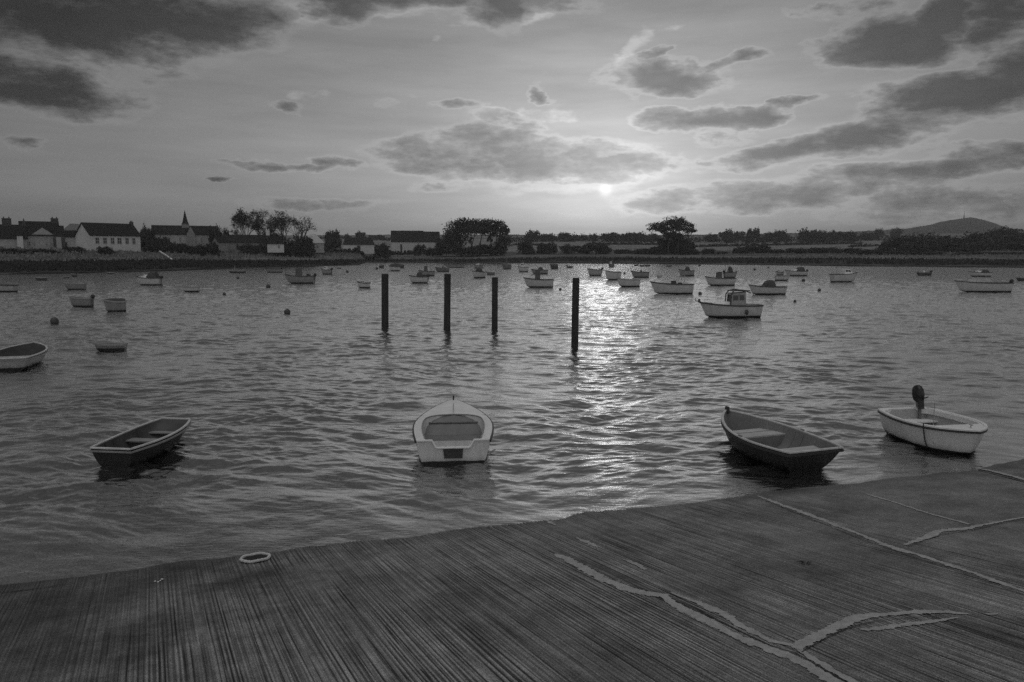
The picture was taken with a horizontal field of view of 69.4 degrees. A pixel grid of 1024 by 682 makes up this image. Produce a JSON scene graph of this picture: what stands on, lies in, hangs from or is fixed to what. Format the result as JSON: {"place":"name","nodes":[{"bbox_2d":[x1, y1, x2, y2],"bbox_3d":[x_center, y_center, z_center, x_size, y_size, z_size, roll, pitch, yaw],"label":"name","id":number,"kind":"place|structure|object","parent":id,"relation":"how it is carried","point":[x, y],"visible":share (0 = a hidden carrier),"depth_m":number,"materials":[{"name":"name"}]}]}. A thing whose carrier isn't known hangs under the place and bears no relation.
{"place":"outdoors","nodes":[
{"label":"outdoors","id":0,"kind":"place"},
{"bbox_2d":[0,262,1023,584],"bbox_3d":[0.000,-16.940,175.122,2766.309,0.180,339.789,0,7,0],"label":"water","id":1,"kind":"structure","parent":0,"point":[316,402],"depth_m":21.25,"materials":[{"name":"grey liquid"}]},
{"bbox_2d":[0,284,18,291],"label":"open boat","id":2,"kind":"object","parent":1,"relation":"on","point":[7,288],"visible":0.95,"depth_m":75.41,"materials":[{"name":"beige paint"}]},
{"bbox_2d":[0,342,47,371],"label":"rowing dinghy","id":3,"kind":"object","parent":1,"relation":"on","point":[21,357],"visible":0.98,"depth_m":26.50,"materials":[{"name":"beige paint"}]},
{"bbox_2d":[63,282,86,289],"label":"open boat","id":4,"kind":"object","parent":1,"relation":"on","point":[74,286],"visible":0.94,"depth_m":79.94,"materials":[{"name":"white paint"}]},
{"bbox_2d":[68,294,94,306],"bbox_3d":[-32.020,-2.958,55.041,2.030,1.035,0.749,0,7,2],"label":"open boat","id":5,"kind":"object","parent":1,"relation":"on","point":[75,301],"visible":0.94,"depth_m":54.82,"materials":[{"name":"white paint"}]},
{"bbox_2d":[92,342,127,351],"bbox_3d":[-16.504,0.271,30.342,1.315,0.492,0.550,-1,7,-8],"label":"rowing dinghy","id":6,"kind":"object","parent":1,"relation":"on","point":[109,346],"visible":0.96,"depth_m":30.18,"materials":[{"name":"grey paint"}]},
{"bbox_2d":[102,298,126,311],"bbox_3d":[-27.093,-2.404,50.465,1.443,1.022,0.598,-3,8,-25],"label":"covered boat","id":7,"kind":"object","parent":1,"relation":"on","point":[116,304],"visible":0.98,"depth_m":50.29,"materials":[{"name":"white paint"}]},
{"bbox_2d":[89,417,190,466],"bbox_3d":[-7.332,2.050,14.826,1.097,0.567,2.174,1,7,7],"label":"rowing dinghy","id":8,"kind":"object","parent":1,"relation":"on","point":[148,441],"visible":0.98,"depth_m":14.67,"materials":[{"name":"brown wood"}]},
{"bbox_2d":[136,271,162,284],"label":"cabin cruiser","id":9,"kind":"object","parent":1,"relation":"on","point":[152,278],"visible":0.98,"depth_m":90.67,"materials":[{"name":"white paint"}]},
{"bbox_2d":[285,268,316,283],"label":"fishing boat","id":10,"kind":"object","parent":1,"relation":"on","point":[298,277],"visible":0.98,"depth_m":96.22,"materials":[{"name":"grey paint"}]},
{"bbox_2d":[381,274,388,326],"bbox_3d":[-6.902,-1.718,40.175,0.456,3.865,0.400,0,7,0],"label":"mooring post","id":11,"kind":"object","parent":1,"relation":"in","point":[384,301],"visible":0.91,"depth_m":39.98,"materials":[{"name":"black wood"}]},
{"bbox_2d":[409,271,429,282],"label":"motor boat","id":12,"kind":"object","parent":1,"relation":"on","point":[418,278],"visible":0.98,"depth_m":97.15,"materials":[{"name":"white paint"}]},
{"bbox_2d":[444,274,450,329],"bbox_3d":[-3.378,-1.536,38.522,0.423,3.929,0.355,0,7,0],"label":"mooring post","id":13,"kind":"object","parent":1,"relation":"in","point":[447,291],"visible":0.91,"depth_m":38.33,"materials":[{"name":"black wood"}]},
{"bbox_2d":[412,395,495,464],"bbox_3d":[-1.245,1.879,15.716,1.662,0.814,3.502,-1,7,-4],"label":"motor dinghy","id":14,"kind":"object","parent":1,"relation":"on","point":[453,431],"visible":1,"depth_m":15.34,"materials":[{"name":"paint"}]},
{"bbox_2d":[492,277,497,328],"bbox_3d":[-0.911,-1.530,39.010,0.353,3.662,0.331,0,7,0],"label":"mooring post","id":15,"kind":"object","parent":1,"relation":"in","point":[494,302],"visible":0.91,"depth_m":38.83,"materials":[{"name":"black wood"}]},
{"bbox_2d":[523,269,553,287],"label":"fishing boat","id":16,"kind":"object","parent":1,"relation":"on","point":[537,282],"visible":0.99,"depth_m":84.96,"materials":[{"name":"white glass"}]},
{"bbox_2d":[571,278,578,343],"bbox_3d":[2.772,-0.815,32.506,0.344,3.921,0.323,0,7,0],"label":"mooring post","id":17,"kind":"object","parent":1,"relation":"in","point":[575,311],"visible":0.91,"depth_m":32.32,"materials":[{"name":"black wood"}]},
{"bbox_2d":[605,270,620,279],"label":"open boat","id":18,"kind":"object","parent":1,"relation":"on","point":[611,275],"visible":0.9,"depth_m":108.53,"materials":[{"name":"white wood"}]},
{"bbox_2d":[617,278,640,286],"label":"rowing dinghy","id":19,"kind":"object","parent":1,"relation":"on","point":[622,282],"visible":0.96,"depth_m":86.45,"materials":[{"name":"white wood"}]},
{"bbox_2d":[650,275,694,293],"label":"motor boat","id":20,"kind":"object","parent":1,"relation":"on","point":[673,287],"visible":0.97,"depth_m":71.43,"materials":[{"name":"metal"}]},
{"bbox_2d":[678,267,694,275],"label":"motor boat","id":21,"kind":"object","parent":1,"relation":"on","point":[686,271],"visible":0.98,"depth_m":127.41,"materials":[{"name":"grey paint"}]},
{"bbox_2d":[705,272,735,285],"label":"fishing boat","id":22,"kind":"object","parent":1,"relation":"on","point":[718,280],"visible":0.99,"depth_m":89.86,"materials":[{"name":"grey glass"}]},
{"bbox_2d":[695,289,763,317],"bbox_3d":[13.362,-2.275,45.766,4.163,1.883,1.459,0,7,-4],"label":"cabin cruiser","id":23,"kind":"object","parent":1,"relation":"on","point":[734,305],"visible":0.97,"depth_m":45.40,"materials":[{"name":"plastic"}]},
{"bbox_2d":[723,265,736,277],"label":"motor boat","id":24,"kind":"object","parent":1,"relation":"on","point":[730,273],"visible":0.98,"depth_m":117.92,"materials":[{"name":"grey paint"}]},
{"bbox_2d":[748,280,786,294],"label":"motor boat","id":25,"kind":"object","parent":1,"relation":"on","point":[768,287],"visible":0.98,"depth_m":70.38,"materials":[{"name":"white glass"}]},
{"bbox_2d":[721,406,843,471],"bbox_3d":[5.072,1.946,14.711,1.548,0.780,2.792,-2,7,-19],"label":"rowing dinghy","id":26,"kind":"object","parent":1,"relation":"on","point":[786,447],"visible":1,"depth_m":14.50,"materials":[{"name":"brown wood"}]},
{"bbox_2d":[785,267,808,275],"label":"cabin cruiser","id":27,"kind":"object","parent":1,"relation":"on","point":[799,271],"visible":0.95,"depth_m":127.41,"materials":[{"name":"white glass"}]},
{"bbox_2d":[829,267,857,281],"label":"cabin boat","id":28,"kind":"object","parent":1,"relation":"on","point":[846,275],"visible":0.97,"depth_m":100.41,"materials":[{"name":"white glass"}]},
{"bbox_2d":[877,385,987,453],"bbox_3d":[8.919,1.688,15.560,1.554,1.150,2.438,-1,7,-8],"label":"motor dinghy","id":29,"kind":"object","parent":1,"relation":"on","point":[922,426],"visible":0.99,"depth_m":15.33,"materials":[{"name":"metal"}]},
{"bbox_2d":[969,269,992,276],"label":"cabin cruiser","id":30,"kind":"object","parent":1,"relation":"on","point":[982,273],"visible":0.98,"depth_m":124.02,"materials":[{"name":"grey glass"}]},
{"bbox_2d":[954,279,1014,291],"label":"open boat","id":31,"kind":"object","parent":1,"relation":"on","point":[967,286],"visible":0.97,"depth_m":74.86,"materials":[{"name":"white wood"}]},
{"bbox_2d":[0,468,1023,681],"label":"slipway","id":32,"kind":"structure","parent":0,"point":[911,579],"depth_m":7.64,"materials":[{"name":"concrete"}]},
{"bbox_2d":[239,552,270,562],"bbox_3d":[-3.337,2.813,9.616,0.395,0.094,0.396,0,7,0],"label":"mooring ring","id":33,"kind":"object","parent":32,"relation":"on","point":[254,557],"visible":1,"depth_m":9.64,"materials":[{"name":"grey metal"}]},
{"bbox_2d":[0,233,1023,274],"bbox_3d":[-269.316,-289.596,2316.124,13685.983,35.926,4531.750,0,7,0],"label":"terrain","id":34,"kind":"structure","parent":0,"point":[512,252],"depth_m":280.12,"materials":[{"name":"grey plant"}]},
{"bbox_2d":[0,217,27,248],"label":"village house","id":35,"kind":"structure","parent":34,"relation":"on","point":[8,237],"depth_m":186.65,"materials":[{"name":"paint"}]},
{"bbox_2d":[0,248,31,253],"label":"bush","id":36,"kind":"object","parent":34,"relation":"on","point":[14,250],"visible":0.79,"depth_m":170.14,"materials":[{"name":"black plant"}]},
{"bbox_2d":[16,227,23,247],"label":"village house","id":37,"kind":"structure","parent":34,"relation":"on","point":[19,232],"depth_m":184.85,"materials":[{"name":"paint"}]},
{"bbox_2d":[18,217,58,248],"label":"village house","id":38,"kind":"structure","parent":34,"relation":"on","point":[40,234],"depth_m":191.22,"materials":[{"name":"paint"}]},
{"bbox_2d":[52,225,64,248],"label":"village house","id":39,"kind":"structure","parent":34,"relation":"on","point":[58,238],"depth_m":191.10,"materials":[{"name":"paint"}]},
{"bbox_2d":[64,230,75,246],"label":"outbuilding","id":40,"kind":"structure","parent":34,"relation":"on","point":[70,239],"depth_m":195.24,"materials":[{"name":"paint"}]},
{"bbox_2d":[96,246,116,255],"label":"bush","id":41,"kind":"object","parent":34,"relation":"on","point":[106,249],"visible":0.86,"depth_m":182.01,"materials":[{"name":"black plant"}]},
{"bbox_2d":[74,221,141,251],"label":"village hall","id":42,"kind":"structure","parent":34,"relation":"on","point":[114,236],"depth_m":192.85,"materials":[{"name":"paint"}]},
{"bbox_2d":[140,237,159,251],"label":"bush","id":43,"kind":"object","parent":34,"relation":"on","point":[146,245],"visible":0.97,"depth_m":199.66,"materials":[{"name":"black plant"}]},
{"bbox_2d":[141,236,172,251],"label":"bush","id":44,"kind":"object","parent":34,"relation":"on","point":[163,244],"visible":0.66,"depth_m":202.57,"materials":[{"name":"black plant"}]},
{"bbox_2d":[167,241,190,253],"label":"bush","id":45,"kind":"object","parent":34,"relation":"on","point":[178,248],"visible":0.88,"depth_m":204.45,"materials":[{"name":"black plant"}]},
{"bbox_2d":[151,210,214,247],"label":"church","id":46,"kind":"structure","parent":34,"relation":"on","point":[185,232],"depth_m":237.93,"materials":[{"name":"stone"}]},
{"bbox_2d":[183,243,212,255],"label":"bush","id":47,"kind":"object","parent":34,"relation":"on","point":[200,249],"visible":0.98,"depth_m":205.65,"materials":[{"name":"black plant"}]},
{"bbox_2d":[206,241,220,256],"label":"bush","id":48,"kind":"object","parent":34,"relation":"on","point":[215,251],"visible":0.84,"depth_m":209.83,"materials":[{"name":"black plant"}]},
{"bbox_2d":[208,225,223,243],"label":"bush","id":49,"kind":"object","parent":34,"relation":"on","point":[212,232],"visible":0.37,"depth_m":236.96,"materials":[{"name":"grey plant"}]},
{"bbox_2d":[211,236,228,250],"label":"outbuilding","id":50,"kind":"structure","parent":34,"relation":"on","point":[222,242],"depth_m":227.38,"materials":[{"name":"stone"}]},
{"bbox_2d":[229,207,262,234],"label":"bare tree","id":51,"kind":"object","parent":34,"relation":"on","point":[239,218],"visible":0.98,"depth_m":242.00,"materials":[{"name":"grey plant"}]},
{"bbox_2d":[222,235,269,251],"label":"thatched house","id":52,"kind":"structure","parent":34,"relation":"on","point":[234,241],"depth_m":236.82,"materials":[{"name":"stone"}]},
{"bbox_2d":[236,242,264,254],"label":"bush","id":53,"kind":"object","parent":34,"relation":"on","point":[248,248],"visible":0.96,"depth_m":229.28,"materials":[{"name":"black plant"}]},
{"bbox_2d":[246,209,274,234],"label":"bare tree","id":54,"kind":"object","parent":34,"relation":"on","point":[258,227],"visible":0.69,"depth_m":244.48,"materials":[{"name":"grey plant"}]},
{"bbox_2d":[256,233,289,254],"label":"bush","id":55,"kind":"object","parent":34,"relation":"on","point":[267,240],"visible":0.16,"depth_m":238.00,"materials":[{"name":"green plant"}]},
{"bbox_2d":[266,229,284,252],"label":"cottage","id":56,"kind":"structure","parent":34,"relation":"on","point":[275,243],"depth_m":231.27,"materials":[{"name":"paint"}]},
{"bbox_2d":[261,209,298,235],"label":"bare tree","id":57,"kind":"object","parent":34,"relation":"on","point":[284,221],"visible":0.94,"depth_m":242.19,"materials":[{"name":"grey plant"}]},
{"bbox_2d":[278,243,303,255],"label":"bush","id":58,"kind":"object","parent":34,"relation":"on","point":[286,246],"visible":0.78,"depth_m":235.25,"materials":[{"name":"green plant"}]},
{"bbox_2d":[279,216,316,238],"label":"bare tree","id":59,"kind":"object","parent":34,"relation":"on","point":[306,229],"visible":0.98,"depth_m":244.97,"materials":[{"name":"grey plant"}]},
{"bbox_2d":[287,232,315,257],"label":"bush","id":60,"kind":"object","parent":34,"relation":"on","point":[308,247],"visible":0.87,"depth_m":236.90,"materials":[{"name":"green plant"}]},
{"bbox_2d":[307,234,323,252],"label":"cottage","id":61,"kind":"structure","parent":34,"relation":"on","point":[319,243],"depth_m":267.73,"materials":[{"name":"paint"}]},
{"bbox_2d":[323,229,341,247],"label":"tree","id":62,"kind":"object","parent":34,"relation":"on","point":[334,234],"visible":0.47,"depth_m":340.64,"materials":[{"name":"grey plant"}]},
{"bbox_2d":[342,238,374,253],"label":"barn","id":63,"kind":"structure","parent":34,"relation":"on","point":[365,245],"depth_m":317.73,"materials":[{"name":"paint"}]},
{"bbox_2d":[374,242,390,257],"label":"bush","id":64,"kind":"object","parent":34,"relation":"on","point":[381,250],"visible":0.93,"depth_m":320.80,"materials":[{"name":"black plant"}]},
{"bbox_2d":[391,231,423,254],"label":"barn","id":65,"kind":"structure","parent":34,"relation":"on","point":[402,241],"depth_m":343.80,"materials":[{"name":"paint"}]},
{"bbox_2d":[324,246,505,258],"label":"hedge","id":66,"kind":"object","parent":34,"relation":"on","point":[332,249],"visible":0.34,"depth_m":311.31,"materials":[{"name":"black plant"}]},
{"bbox_2d":[411,243,425,255],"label":"bush","id":67,"kind":"object","parent":34,"relation":"on","point":[418,249],"visible":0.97,"depth_m":330.76,"materials":[{"name":"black plant"}]},
{"bbox_2d":[423,231,439,249],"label":"barn","id":68,"kind":"structure","parent":34,"relation":"on","point":[430,239],"depth_m":345.23,"materials":[{"name":"white stone"}]},
{"bbox_2d":[433,217,511,256],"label":"broad tree","id":69,"kind":"object","parent":34,"relation":"on","point":[451,238],"visible":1,"depth_m":313.53,"materials":[{"name":"black plant"}]},
{"bbox_2d":[0,256,1023,272],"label":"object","id":70,"kind":"object","parent":34,"relation":"on","point":[71,265],"visible":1,"depth_m":209.59,"materials":[{"name":"black plant"}]},
{"bbox_2d":[0,246,1023,259],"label":"rough grass","id":71,"kind":"structure","parent":34,"relation":"on","point":[68,255],"depth_m":205.39,"materials":[{"name":"grey plant"}]},
{"bbox_2d":[516,239,536,254],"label":"shrub","id":72,"kind":"object","parent":34,"relation":"on","point":[525,248],"visible":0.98,"depth_m":331.30,"materials":[{"name":"black plant"}]},
{"bbox_2d":[522,229,540,243],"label":"tree","id":73,"kind":"object","parent":34,"relation":"on","point":[531,235],"visible":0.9,"depth_m":513.63,"materials":[{"name":"black plant"}]},
{"bbox_2d":[535,241,557,253],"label":"shrub","id":74,"kind":"object","parent":34,"relation":"on","point":[548,248],"visible":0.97,"depth_m":336.23,"materials":[{"name":"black plant"}]},
{"bbox_2d":[556,231,575,241],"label":"tree","id":75,"kind":"object","parent":34,"relation":"on","point":[566,237],"visible":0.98,"depth_m":582.83,"materials":[{"name":"black plant"}]},
{"bbox_2d":[559,243,581,253],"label":"shrub","id":76,"kind":"object","parent":34,"relation":"on","point":[568,248],"visible":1,"depth_m":341.14,"materials":[{"name":"black plant"}]},
{"bbox_2d":[582,242,612,253],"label":"shrub","id":77,"kind":"object","parent":34,"relation":"on","point":[600,248],"visible":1,"depth_m":340.57,"materials":[{"name":"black plant"}]},
{"bbox_2d":[600,232,623,241],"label":"tree","id":78,"kind":"object","parent":34,"relation":"on","point":[611,237],"visible":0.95,"depth_m":591.59,"materials":[{"name":"black plant"}]},
{"bbox_2d":[586,240,660,244],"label":"hedge","id":79,"kind":"object","parent":34,"relation":"on","point":[630,243],"visible":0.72,"depth_m":502.75,"materials":[{"name":"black plant"}]},
{"bbox_2d":[622,231,650,241],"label":"tree","id":80,"kind":"object","parent":34,"relation":"on","point":[633,236],"visible":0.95,"depth_m":591.74,"materials":[{"name":"black plant"}]},
{"bbox_2d":[648,245,670,254],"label":"shrub","id":81,"kind":"object","parent":34,"relation":"on","point":[659,250],"visible":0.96,"depth_m":331.75,"materials":[{"name":"black plant"}]},
{"bbox_2d":[645,216,696,254],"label":"flat topped tree","id":82,"kind":"object","parent":34,"relation":"on","point":[678,226],"visible":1,"depth_m":326.92,"materials":[{"name":"black plant"}]},
{"bbox_2d":[656,238,689,253],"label":"shrub","id":83,"kind":"object","parent":34,"relation":"on","point":[673,245],"visible":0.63,"depth_m":333.88,"materials":[{"name":"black plant"}]},
{"bbox_2d":[676,239,694,254],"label":"shrub","id":84,"kind":"object","parent":34,"relation":"on","point":[688,245],"visible":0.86,"depth_m":330.68,"materials":[{"name":"black plant"}]},
{"bbox_2d":[505,230,939,242],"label":"hedge","id":85,"kind":"object","parent":34,"relation":"on","point":[706,238],"visible":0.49,"depth_m":583.06,"materials":[{"name":"black plant"}]},
{"bbox_2d":[718,228,745,242],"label":"tree","id":86,"kind":"object","parent":34,"relation":"on","point":[726,236],"visible":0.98,"depth_m":552.18,"materials":[{"name":"black plant"}]},
{"bbox_2d":[732,245,749,253],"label":"shrub","id":87,"kind":"object","parent":34,"relation":"on","point":[742,250],"visible":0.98,"depth_m":326.24,"materials":[{"name":"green plant"}]},
{"bbox_2d":[744,227,755,242],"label":"tree","id":88,"kind":"object","parent":34,"relation":"on","point":[749,235],"visible":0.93,"depth_m":544.03,"materials":[{"name":"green plant"}]},
{"bbox_2d":[746,244,771,252],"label":"shrub","id":89,"kind":"object","parent":34,"relation":"on","point":[759,248],"visible":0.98,"depth_m":330.38,"materials":[{"name":"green plant"}]},
{"bbox_2d":[695,241,862,246],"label":"hedge","id":90,"kind":"object","parent":34,"relation":"on","point":[772,244],"visible":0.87,"depth_m":472.67,"materials":[{"name":"black plant"}]},
{"bbox_2d":[773,230,788,241],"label":"tree","id":91,"kind":"object","parent":34,"relation":"on","point":[779,236],"visible":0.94,"depth_m":552.73,"materials":[{"name":"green plant"}]},
{"bbox_2d":[784,247,808,253],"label":"shrub","id":92,"kind":"object","parent":34,"relation":"on","point":[795,250],"visible":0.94,"depth_m":316.39,"materials":[{"name":"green plant"}]},
{"bbox_2d":[795,227,822,242],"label":"tree","id":93,"kind":"object","parent":34,"relation":"on","point":[806,236],"visible":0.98,"depth_m":532.05,"materials":[{"name":"black plant"}]},
{"bbox_2d":[804,247,842,252],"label":"shrub","id":94,"kind":"object","parent":34,"relation":"on","point":[823,249],"visible":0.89,"depth_m":313.95,"materials":[{"name":"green plant"}]},
{"bbox_2d":[815,230,842,242],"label":"tree","id":95,"kind":"object","parent":34,"relation":"on","point":[824,236],"visible":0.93,"depth_m":531.59,"materials":[{"name":"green plant"}]},
{"bbox_2d":[836,230,862,241],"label":"tree","id":96,"kind":"object","parent":34,"relation":"on","point":[851,236],"visible":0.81,"depth_m":552.08,"materials":[{"name":"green plant"}]},
{"bbox_2d":[858,248,886,254],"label":"shrub","id":97,"kind":"object","parent":34,"relation":"on","point":[870,252],"visible":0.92,"depth_m":286.60,"materials":[{"name":"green plant"}]},
{"bbox_2d":[876,239,896,251],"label":"woodland tree","id":98,"kind":"object","parent":34,"relation":"on","point":[885,245],"visible":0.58,"depth_m":336.04,"materials":[{"name":"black plant"}]},
{"bbox_2d":[888,234,922,248],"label":"woodland tree","id":99,"kind":"object","parent":34,"relation":"on","point":[898,241],"visible":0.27,"depth_m":326.20,"materials":[{"name":"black plant"}]},
{"bbox_2d":[911,233,962,250],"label":"woodland tree","id":100,"kind":"object","parent":34,"relation":"on","point":[927,238],"visible":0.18,"depth_m":334.33,"materials":[{"name":"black plant"}]},
{"bbox_2d":[928,237,967,251],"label":"woodland tree","id":101,"kind":"object","parent":34,"relation":"on","point":[950,244],"visible":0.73,"depth_m":320.71,"materials":[{"name":"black plant"}]},
{"bbox_2d":[961,231,1003,243],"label":"woodland tree","id":102,"kind":"object","parent":34,"relation":"on","point":[974,238],"visible":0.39,"depth_m":364.38,"materials":[{"name":"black plant"}]},
{"bbox_2d":[986,225,1022,241],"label":"woodland tree","id":103,"kind":"object","parent":34,"relation":"on","point":[1003,232],"visible":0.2,"depth_m":374.84,"materials":[{"name":"black plant"}]},
{"bbox_2d":[0,0,1023,235],"label":"sky","id":104,"kind":"structure","parent":0,"point":[371,117],"materials":[{"name":"grey"}]},
{"bbox_2d":[64,217,1023,235],"bbox_3d":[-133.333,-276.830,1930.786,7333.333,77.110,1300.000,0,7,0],"label":"hills","id":105,"kind":"structure","parent":0,"point":[969,224],"depth_m":1613.14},
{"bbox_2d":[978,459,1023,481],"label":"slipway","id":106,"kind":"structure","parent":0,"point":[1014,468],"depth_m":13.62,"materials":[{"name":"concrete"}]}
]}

